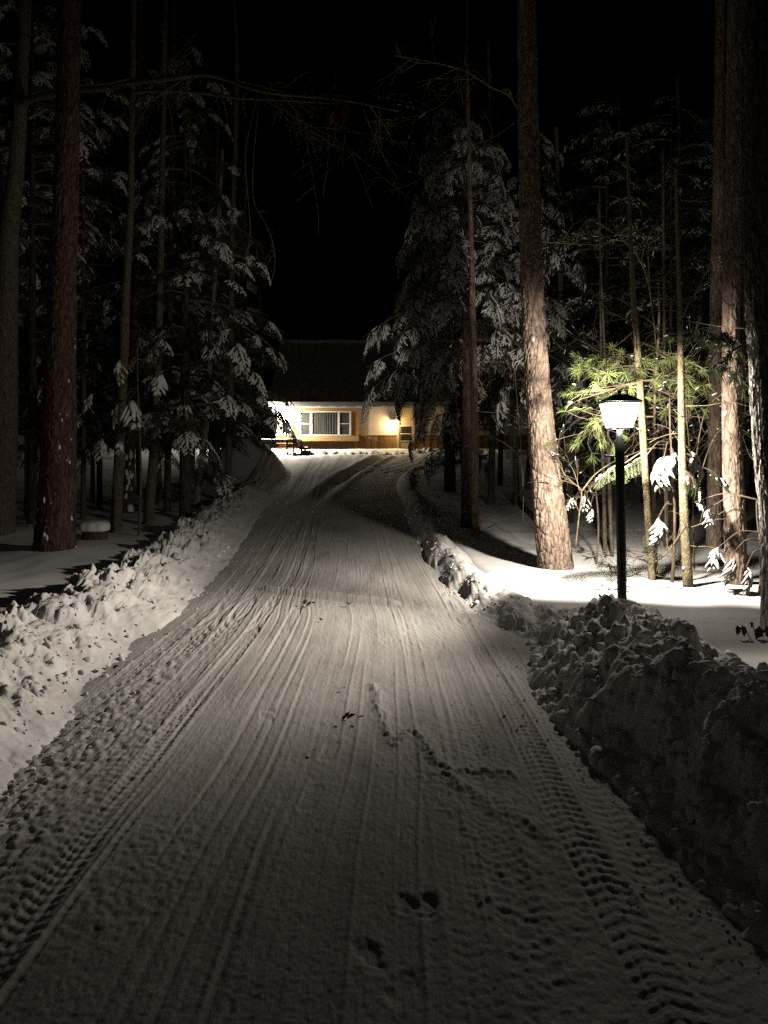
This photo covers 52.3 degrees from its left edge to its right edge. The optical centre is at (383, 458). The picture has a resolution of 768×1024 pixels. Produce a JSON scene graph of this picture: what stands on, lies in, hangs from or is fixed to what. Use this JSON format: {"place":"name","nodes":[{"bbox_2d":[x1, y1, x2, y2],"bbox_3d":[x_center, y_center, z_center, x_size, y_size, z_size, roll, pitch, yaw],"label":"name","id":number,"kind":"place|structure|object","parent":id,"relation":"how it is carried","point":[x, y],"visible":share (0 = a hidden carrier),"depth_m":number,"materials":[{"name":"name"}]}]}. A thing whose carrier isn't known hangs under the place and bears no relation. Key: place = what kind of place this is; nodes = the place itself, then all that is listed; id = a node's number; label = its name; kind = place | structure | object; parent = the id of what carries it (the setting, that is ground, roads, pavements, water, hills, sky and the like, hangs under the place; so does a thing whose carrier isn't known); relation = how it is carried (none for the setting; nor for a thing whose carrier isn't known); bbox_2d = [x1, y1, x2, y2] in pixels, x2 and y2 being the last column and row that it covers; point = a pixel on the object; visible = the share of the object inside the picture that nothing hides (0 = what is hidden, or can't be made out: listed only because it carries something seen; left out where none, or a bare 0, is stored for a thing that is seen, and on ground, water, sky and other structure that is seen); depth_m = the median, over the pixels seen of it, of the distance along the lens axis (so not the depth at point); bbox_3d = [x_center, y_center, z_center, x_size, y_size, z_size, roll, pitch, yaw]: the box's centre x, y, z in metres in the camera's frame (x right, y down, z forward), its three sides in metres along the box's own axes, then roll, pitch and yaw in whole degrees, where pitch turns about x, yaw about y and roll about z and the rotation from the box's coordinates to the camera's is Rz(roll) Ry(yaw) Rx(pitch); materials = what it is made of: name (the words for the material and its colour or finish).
{"place":"outdoors","nodes":[
{"label":"outdoors","id":0,"kind":"place"},
{"bbox_2d":[0,0,749,447],"label":"sky","id":1,"kind":"structure","parent":0,"point":[337,280],"materials":[{"name":"black"}]},
{"bbox_2d":[0,453,767,1023],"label":"driveway","id":2,"kind":"structure","parent":0,"point":[214,839],"depth_m":3.32,"materials":[{"name":"white snow"}]},
{"bbox_2d":[341,711,362,720],"bbox_3d":[-0.188,1.560,4.763,0.143,0.055,0.112,0,0,0],"label":"fallen leaf","id":3,"kind":"object","parent":2,"relation":"on","point":[347,715],"visible":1,"depth_m":4.75,"materials":[{"name":"black plant"}]},
{"bbox_2d":[0,437,767,668],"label":"snow ground","id":4,"kind":"structure","parent":0,"point":[709,608],"depth_m":11.83,"materials":[{"name":"white snow"}]},
{"bbox_2d":[19,134,51,374],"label":"woodland tree","id":5,"kind":"object","parent":4,"relation":"on","point":[43,290],"visible":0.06,"depth_m":22.98,"materials":[{"name":"brown plant"}]},
{"bbox_2d":[1,142,86,470],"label":"woodland hemlock","id":6,"kind":"object","parent":4,"relation":"on","point":[21,338],"visible":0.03,"depth_m":18.33,"materials":[{"name":"green plant"}]},
{"bbox_2d":[1,90,97,445],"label":"woodland tree","id":7,"kind":"object","parent":4,"relation":"on","point":[25,215],"visible":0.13,"depth_m":17.49,"materials":[{"name":"brown plant"}]},
{"bbox_2d":[0,82,108,516],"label":"woodland hemlock","id":8,"kind":"object","parent":4,"relation":"on","point":[91,415],"visible":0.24,"depth_m":15.95,"materials":[{"name":"green plant"}]},
{"bbox_2d":[31,0,81,551],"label":"pine tree","id":9,"kind":"object","parent":4,"relation":"on","point":[55,522],"visible":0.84,"depth_m":11.14,"materials":[{"name":"brown plant"}]},
{"bbox_2d":[17,133,125,460],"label":"woodland hemlock","id":10,"kind":"object","parent":4,"relation":"on","point":[88,306],"visible":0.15,"depth_m":21.16,"materials":[{"name":"green plant"}]},
{"bbox_2d":[0,0,153,523],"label":"hemlock tree","id":11,"kind":"object","parent":4,"relation":"on","point":[114,180],"visible":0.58,"depth_m":14.59,"materials":[{"name":"green plant"}]},
{"bbox_2d":[46,141,138,519],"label":"woodland tree","id":12,"kind":"object","parent":4,"relation":"on","point":[83,426],"visible":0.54,"depth_m":15.51,"materials":[{"name":"brown plant"}]},
{"bbox_2d":[78,520,109,539],"bbox_3d":[-4.651,1.244,12.602,0.479,0.504,0.461,0,0,0],"label":"tree stump","id":13,"kind":"object","parent":4,"relation":"on","point":[93,529],"visible":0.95,"depth_m":12.43,"materials":[{"name":"brown wood"}]},
{"bbox_2d":[76,189,119,502],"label":"woodland tree","id":14,"kind":"object","parent":4,"relation":"on","point":[92,484],"visible":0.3,"depth_m":19.00,"materials":[{"name":"brown plant"}]},
{"bbox_2d":[18,131,178,509],"bbox_3d":[-6.336,-2.930,17.690,3.330,8.850,3.676,0,0,42],"label":"woodland hemlock","id":15,"kind":"object","parent":4,"relation":"on","point":[99,348],"visible":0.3,"depth_m":17.47,"materials":[{"name":"green plant"}]},
{"bbox_2d":[77,343,168,535],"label":"hemlock sapling","id":16,"kind":"object","parent":4,"relation":"on","point":[159,382],"visible":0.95,"depth_m":13.05,"materials":[{"name":"green wood"}]},
{"bbox_2d":[91,0,160,512],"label":"slim tree","id":17,"kind":"object","parent":4,"relation":"on","point":[129,483],"visible":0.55,"depth_m":16.44,"materials":[{"name":"brown wood"}]},
{"bbox_2d":[89,0,170,531],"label":"slim tree","id":18,"kind":"object","parent":4,"relation":"on","point":[117,503],"visible":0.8,"depth_m":13.55,"materials":[{"name":"grey plant"}]},
{"bbox_2d":[102,202,173,493],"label":"woodland tree","id":19,"kind":"object","parent":4,"relation":"on","point":[137,464],"visible":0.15,"depth_m":20.96,"materials":[{"name":"brown plant"}]},
{"bbox_2d":[0,443,291,868],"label":"snow bank","id":20,"kind":"structure","parent":4,"relation":"on","point":[67,641],"depth_m":6.92,"materials":[{"name":"white snow"}]},
{"bbox_2d":[193,0,264,494],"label":"slim tree","id":21,"kind":"object","parent":20,"relation":"on","point":[228,452],"visible":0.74,"depth_m":18.95,"materials":[{"name":"grey plant"}]},
{"bbox_2d":[79,157,218,449],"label":"woodland hemlock","id":22,"kind":"object","parent":4,"relation":"on","point":[178,288],"visible":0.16,"depth_m":22.71,"materials":[{"name":"green plant"}]},
{"bbox_2d":[111,203,197,499],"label":"woodland tree","id":23,"kind":"object","parent":4,"relation":"on","point":[159,477],"visible":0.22,"depth_m":19.47,"materials":[{"name":"brown plant"}]},
{"bbox_2d":[123,0,203,524],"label":"slim tree","id":24,"kind":"object","parent":4,"relation":"on","point":[149,507],"visible":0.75,"depth_m":14.55,"materials":[{"name":"grey plant"}]},
{"bbox_2d":[148,0,207,511],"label":"slim tree","id":25,"kind":"object","parent":4,"relation":"on","point":[167,482],"visible":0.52,"depth_m":16.95,"materials":[{"name":"brown wood"}]},
{"bbox_2d":[76,39,299,517],"bbox_3d":[-4.174,-3.369,15.264,4.123,9.850,4.661,0,0,21],"label":"hemlock tree","id":26,"kind":"object","parent":4,"relation":"on","point":[182,424],"visible":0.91,"depth_m":15.41,"materials":[{"name":"green plant"}]},
{"bbox_2d":[160,182,220,452],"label":"woodland tree","id":27,"kind":"object","parent":4,"relation":"on","point":[180,303],"visible":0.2,"depth_m":20.92,"materials":[{"name":"brown plant"}]},
{"bbox_2d":[155,149,237,479],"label":"woodland tree","id":28,"kind":"object","parent":4,"relation":"on","point":[194,356],"visible":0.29,"depth_m":23.96,"materials":[{"name":"grey plant"}]},
{"bbox_2d":[174,149,240,506],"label":"slim tree","id":29,"kind":"object","parent":4,"relation":"on","point":[198,492],"visible":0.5,"depth_m":17.95,"materials":[{"name":"grey wood"}]},
{"bbox_2d":[0,0,418,535],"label":"pine tree","id":30,"kind":"object","parent":4,"relation":"on","point":[11,195],"visible":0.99,"depth_m":12.83,"materials":[{"name":"grey plant"}]},
{"bbox_2d":[328,103,342,133],"bbox_3d":[-0.553,-3.869,8.882,0.147,0.352,0.129,0,0,-25],"label":"leaf cluster","id":31,"kind":"object","parent":30,"relation":"hanging from","point":[334,113],"visible":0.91,"depth_m":8.89,"materials":[{"name":"plant"}]},
{"bbox_2d":[161,196,271,484],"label":"hemlock tree","id":32,"kind":"object","parent":4,"relation":"on","point":[237,431],"visible":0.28,"depth_m":22.93,"materials":[{"name":"green plant"}]},
{"bbox_2d":[174,104,261,395],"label":"woodland tree","id":33,"kind":"object","parent":4,"relation":"on","point":[217,152],"visible":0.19,"depth_m":25.00,"materials":[{"name":"grey plant"}]},
{"bbox_2d":[174,215,264,445],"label":"woodland hemlock","id":34,"kind":"object","parent":4,"relation":"on","point":[225,378],"visible":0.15,"depth_m":27.13,"materials":[{"name":"green wood"}]},
{"bbox_2d":[201,210,296,434],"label":"woodland hemlock","id":35,"kind":"object","parent":4,"relation":"on","point":[272,395],"visible":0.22,"depth_m":29.95,"materials":[{"name":"green wood"}]},
{"bbox_2d":[224,131,287,438],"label":"woodland tree","id":36,"kind":"object","parent":4,"relation":"on","point":[245,306],"visible":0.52,"depth_m":27.00,"materials":[{"name":"grey plant"}]},
{"bbox_2d":[240,205,286,441],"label":"woodland tree","id":37,"kind":"object","parent":4,"relation":"on","point":[259,285],"visible":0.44,"depth_m":29.93,"materials":[{"name":"grey plant"}]},
{"bbox_2d":[274,447,523,456],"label":"snow bank","id":38,"kind":"structure","parent":4,"relation":"on","point":[429,450],"depth_m":35.31,"materials":[{"name":"white snow"}]},
{"bbox_2d":[261,438,308,453],"bbox_3d":[-4.541,-0.509,35.200,2.312,0.767,0.600,0,0,0],"label":"bench","id":39,"kind":"object","parent":38,"relation":"on","point":[286,445],"visible":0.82,"depth_m":35.14,"materials":[{"name":"brown wood"}]},
{"bbox_2d":[268,339,575,448],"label":"house","id":40,"kind":"structure","parent":4,"relation":"on","point":[324,391],"depth_m":37.00,"materials":[{"name":"beige paint"}]},
{"bbox_2d":[300,411,350,434],"bbox_3d":[-2.754,-1.648,36.874,2.404,1.143,0.048,0,0,0],"label":"window","id":41,"kind":"structure","parent":40,"relation":"in","point":[311,422],"depth_m":36.89,"materials":[{"name":"white glass"}]},
{"bbox_2d":[397,408,414,448],"bbox_3d":[1.029,-0.988,36.980,0.850,2.777,0.140,0,0,0],"label":"door","id":42,"kind":"structure","parent":40,"relation":"in","point":[405,432],"depth_m":36.96,"materials":[{"name":"beige wood"}]},
{"bbox_2d":[385,101,510,491],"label":"spruce tree","id":43,"kind":"object","parent":4,"relation":"on","point":[442,116],"visible":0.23,"depth_m":21.87,"materials":[{"name":"green plant"}]},
{"bbox_2d":[361,120,586,527],"bbox_3d":[1.524,-2.337,14.663,3.974,7.950,3.772,0,0,0],"label":"spruce tree","id":44,"kind":"object","parent":4,"relation":"on","point":[446,362],"visible":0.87,"depth_m":14.25,"materials":[{"name":"green plant"}]},
{"bbox_2d":[433,75,521,536],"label":"slim tree","id":45,"kind":"object","parent":4,"relation":"on","point":[474,513],"visible":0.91,"depth_m":13.36,"materials":[{"name":"red wood"}]},
{"bbox_2d":[444,0,510,527],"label":"slim tree","id":46,"kind":"object","parent":4,"relation":"on","point":[467,370],"visible":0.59,"depth_m":14.54,"materials":[{"name":"brown wood"}]},
{"bbox_2d":[427,39,540,505],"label":"woodland tree","id":47,"kind":"object","parent":4,"relation":"on","point":[492,429],"visible":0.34,"depth_m":18.43,"materials":[{"name":"grey plant"}]},
{"bbox_2d":[460,291,528,515],"bbox_3d":[1.987,-0.751,12.438,1.726,3.870,0.984,0,0,0],"label":"bare shrub","id":48,"kind":"object","parent":4,"relation":"on","point":[518,419],"visible":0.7,"depth_m":12.50,"materials":[{"name":"brown plant"}]},
{"bbox_2d":[477,113,517,484],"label":"woodland tree","id":49,"kind":"object","parent":4,"relation":"on","point":[500,466],"visible":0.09,"depth_m":23.92,"materials":[{"name":"grey plant"}]},
{"bbox_2d":[494,195,521,507],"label":"slim tree","id":50,"kind":"object","parent":4,"relation":"on","point":[516,498],"visible":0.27,"depth_m":18.44,"materials":[{"name":"brown plant"}]},
{"bbox_2d":[498,235,529,489],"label":"woodland tree","id":51,"kind":"object","parent":4,"relation":"on","point":[527,485],"visible":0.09,"depth_m":21.96,"materials":[{"name":"grey plant"}]},
{"bbox_2d":[487,134,603,462],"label":"spruce tree","id":52,"kind":"object","parent":4,"relation":"on","point":[506,400],"visible":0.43,"depth_m":14.61,"materials":[{"name":"green plant"}]},
{"bbox_2d":[517,0,573,569],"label":"pine tree","id":53,"kind":"object","parent":4,"relation":"on","point":[553,543],"visible":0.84,"depth_m":9.78,"materials":[{"name":"red plant"}]},
{"bbox_2d":[365,14,546,194],"bbox_3d":[0.895,-4.519,10.005,2.378,2.442,0.945,0,0,0],"label":"bare branch","id":54,"kind":"object","parent":53,"relation":"attached to","point":[502,91],"visible":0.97,"depth_m":10.00,"materials":[{"name":"brown plant"}]},
{"bbox_2d":[501,189,598,468],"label":"woodland tree","id":55,"kind":"object","parent":4,"relation":"on","point":[554,286],"visible":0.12,"depth_m":16.49,"materials":[{"name":"grey plant"}]},
{"bbox_2d":[541,126,591,522],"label":"slim tree","id":56,"kind":"object","parent":4,"relation":"on","point":[569,490],"visible":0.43,"depth_m":14.96,"materials":[{"name":"brown plant"}]},
{"bbox_2d":[499,148,650,500],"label":"woodland hemlock","id":57,"kind":"object","parent":4,"relation":"on","point":[571,160],"visible":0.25,"depth_m":19.61,"materials":[{"name":"green plant"}]},
{"bbox_2d":[396,454,767,974],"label":"snow bank","id":58,"kind":"structure","parent":4,"relation":"on","point":[660,722],"depth_m":3.99,"materials":[{"name":"white snow"}]},
{"bbox_2d":[616,598,640,607],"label":"snow block","id":59,"kind":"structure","parent":58,"relation":"on","point":[626,603],"depth_m":6.40,"materials":[{"name":"white snow"}]},
{"bbox_2d":[566,454,598,563],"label":"hemlock sapling","id":60,"kind":"object","parent":4,"relation":"on","point":[569,503],"visible":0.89,"depth_m":10.59,"materials":[{"name":"white wood"}]},
{"bbox_2d":[556,195,616,490],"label":"woodland tree","id":61,"kind":"object","parent":4,"relation":"on","point":[588,383],"visible":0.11,"depth_m":21.94,"materials":[{"name":"grey plant"}]},
{"bbox_2d":[526,421,669,547],"bbox_3d":[2.569,0.318,9.572,1.799,1.581,0.859,0,0,0],"label":"bare shrub","id":62,"kind":"object","parent":4,"relation":"on","point":[557,455],"visible":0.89,"depth_m":9.60,"materials":[{"name":"brown plant"}]},
{"bbox_2d":[502,96,697,527],"bbox_3d":[3.962,-2.544,14.483,3.485,8.350,3.829,0,0,0],"label":"woodland hemlock","id":63,"kind":"object","parent":4,"relation":"on","point":[574,304],"visible":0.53,"depth_m":14.48,"materials":[{"name":"green plant"}]},
{"bbox_2d":[555,188,646,552],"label":"slim tree","id":64,"kind":"object","parent":4,"relation":"on","point":[604,523],"visible":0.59,"depth_m":11.48,"materials":[{"name":"brown plant"}]},
{"bbox_2d":[506,209,722,544],"bbox_3d":[3.461,-1.127,11.414,3.429,5.113,1.288,0,0,0],"label":"tree","id":65,"kind":"object","parent":4,"relation":"on","point":[650,242],"visible":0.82,"depth_m":11.49,"materials":[{"name":"brown plant"}]},
{"bbox_2d":[568,98,666,454],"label":"woodland tree","id":66,"kind":"object","parent":4,"relation":"on","point":[622,274],"visible":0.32,"depth_m":16.94,"materials":[{"name":"grey plant"}]},
{"bbox_2d":[567,203,670,557],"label":"slim tree","id":67,"kind":"object","parent":4,"relation":"on","point":[609,485],"visible":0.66,"depth_m":11.19,"materials":[{"name":"brown plant"}]},
{"bbox_2d":[598,390,642,598],"bbox_3d":[2.407,0.451,8.000,0.370,2.299,0.370,0,0,0],"label":"lamp post","id":68,"kind":"object","parent":4,"relation":"on","point":[619,398],"visible":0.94,"depth_m":7.96,"materials":[{"name":"black metal"}]},
{"bbox_2d":[592,195,661,484],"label":"woodland tree","id":69,"kind":"object","parent":4,"relation":"on","point":[630,481],"visible":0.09,"depth_m":23.96,"materials":[{"name":"grey plant"}]},
{"bbox_2d":[541,278,713,577],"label":"white pine sapling","id":70,"kind":"object","parent":4,"relation":"on","point":[666,365],"visible":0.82,"depth_m":9.09,"materials":[{"name":"green plant"}]},
{"bbox_2d":[581,510,688,591],"bbox_3d":[2.698,1.030,8.401,1.278,0.961,0.709,0,0,-9],"label":"pine seedling","id":71,"kind":"object","parent":4,"relation":"on","point":[611,567],"visible":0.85,"depth_m":8.42,"materials":[{"name":"plant"}]},
{"bbox_2d":[567,138,709,580],"bbox_3d":[2.926,-0.981,9.068,1.427,5.392,1.438,0,0,0],"label":"sapling","id":72,"kind":"object","parent":4,"relation":"on","point":[641,419],"visible":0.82,"depth_m":8.97,"materials":[{"name":"brown plant"}]},
{"bbox_2d":[570,124,709,502],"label":"woodland hemlock","id":73,"kind":"object","parent":4,"relation":"on","point":[642,138],"visible":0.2,"depth_m":18.93,"materials":[{"name":"green plant"}]},
{"bbox_2d":[561,95,749,535],"bbox_3d":[4.917,-2.305,13.352,3.638,7.932,3.310,0,0,21],"label":"woodland hemlock","id":74,"kind":"object","parent":4,"relation":"on","point":[687,293],"visible":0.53,"depth_m":13.46,"materials":[{"name":"green plant"}]},
{"bbox_2d":[617,190,698,499],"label":"woodland tree","id":75,"kind":"object","parent":4,"relation":"on","point":[656,323],"visible":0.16,"depth_m":19.97,"materials":[{"name":"grey plant"}]},
{"bbox_2d":[590,398,729,582],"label":"hemlock sapling","id":76,"kind":"object","parent":4,"relation":"on","point":[658,526],"visible":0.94,"depth_m":8.78,"materials":[{"name":"green wood"}]},
{"bbox_2d":[616,75,724,515],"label":"woodland tree","id":77,"kind":"object","parent":4,"relation":"on","point":[682,247],"visible":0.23,"depth_m":15.97,"materials":[{"name":"grey plant"}]},
{"bbox_2d":[626,127,715,547],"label":"slim tree","id":78,"kind":"object","parent":4,"relation":"on","point":[664,308],"visible":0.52,"depth_m":11.98,"materials":[{"name":"brown plant"}]},
{"bbox_2d":[652,239,690,481],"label":"woodland tree","id":79,"kind":"object","parent":4,"relation":"on","point":[674,326],"visible":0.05,"depth_m":24.98,"materials":[{"name":"grey plant"}]},
{"bbox_2d":[621,101,751,519],"bbox_3d":[6.796,-2.809,15.640,4.021,8.768,3.659,0,0,41],"label":"woodland hemlock","id":80,"kind":"object","parent":4,"relation":"on","point":[701,258],"visible":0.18,"depth_m":15.62,"materials":[{"name":"green plant"}]},
{"bbox_2d":[622,306,753,568],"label":"pine sapling","id":81,"kind":"object","parent":4,"relation":"on","point":[687,420],"visible":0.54,"depth_m":9.29,"materials":[{"name":"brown plant"}]},
{"bbox_2d":[626,123,750,494],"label":"woodland hemlock","id":82,"kind":"object","parent":4,"relation":"on","point":[695,244],"visible":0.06,"depth_m":20.95,"materials":[{"name":"green plant"}]},
{"bbox_2d":[639,169,749,588],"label":"sapling","id":83,"kind":"object","parent":4,"relation":"on","point":[687,570],"visible":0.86,"depth_m":8.62,"materials":[{"name":"brown plant"}]},
{"bbox_2d":[686,191,711,322],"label":"woodland tree","id":84,"kind":"object","parent":4,"relation":"on","point":[709,257],"visible":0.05,"depth_m":24.00,"materials":[{"name":"grey plant"}]},
{"bbox_2d":[651,104,757,504],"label":"woodland hemlock","id":85,"kind":"object","parent":4,"relation":"on","point":[705,298],"visible":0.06,"depth_m":19.04,"materials":[{"name":"green plant"}]},
{"bbox_2d":[667,122,748,509],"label":"woodland tree","id":86,"kind":"object","parent":4,"relation":"on","point":[702,457],"visible":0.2,"depth_m":17.48,"materials":[{"name":"grey plant"}]},
{"bbox_2d":[705,0,725,548],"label":"pine tree","id":87,"kind":"object","parent":4,"relation":"on","point":[713,533],"visible":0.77,"depth_m":11.73,"materials":[{"name":"red plant"}]},
{"bbox_2d":[685,125,750,479],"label":"woodland tree","id":88,"kind":"object","parent":4,"relation":"on","point":[742,326],"visible":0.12,"depth_m":13.90,"materials":[{"name":"grey plant"}]},
{"bbox_2d":[677,115,759,528],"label":"woodland tree","id":89,"kind":"object","parent":4,"relation":"on","point":[708,350],"visible":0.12,"depth_m":12.92,"materials":[{"name":"grey plant"}]},
{"bbox_2d":[694,493,759,595],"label":"hemlock sapling","id":90,"kind":"object","parent":4,"relation":"on","point":[732,569],"visible":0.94,"depth_m":8.29,"materials":[{"name":"green wood"}]},
{"bbox_2d":[721,0,747,584],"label":"pine tree","id":91,"kind":"object","parent":4,"relation":"on","point":[732,463],"visible":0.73,"depth_m":8.68,"materials":[{"name":"red plant"}]},
{"bbox_2d":[724,179,753,494],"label":"woodland tree","id":92,"kind":"object","parent":4,"relation":"on","point":[751,480],"visible":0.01,"depth_m":20.94,"materials":[{"name":"grey plant"}]},
{"bbox_2d":[735,621,767,638],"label":"oak seedling","id":93,"kind":"object","parent":4,"relation":"on","point":[759,631],"visible":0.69,"depth_m":6.29,"materials":[{"name":"brown plant"}]},
{"bbox_2d":[742,0,767,629],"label":"birch tree","id":94,"kind":"object","parent":4,"relation":"on","point":[755,117],"visible":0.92,"depth_m":6.52,"materials":[{"name":"white plant"}]},
{"bbox_2d":[674,326,748,400],"bbox_3d":[2.984,-0.826,6.901,0.768,0.735,0.476,0,0,0],"label":"pine bough","id":95,"kind":"object","parent":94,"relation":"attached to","point":[720,367],"visible":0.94,"depth_m":6.88,"materials":[{"name":"green plant"}]}
]}

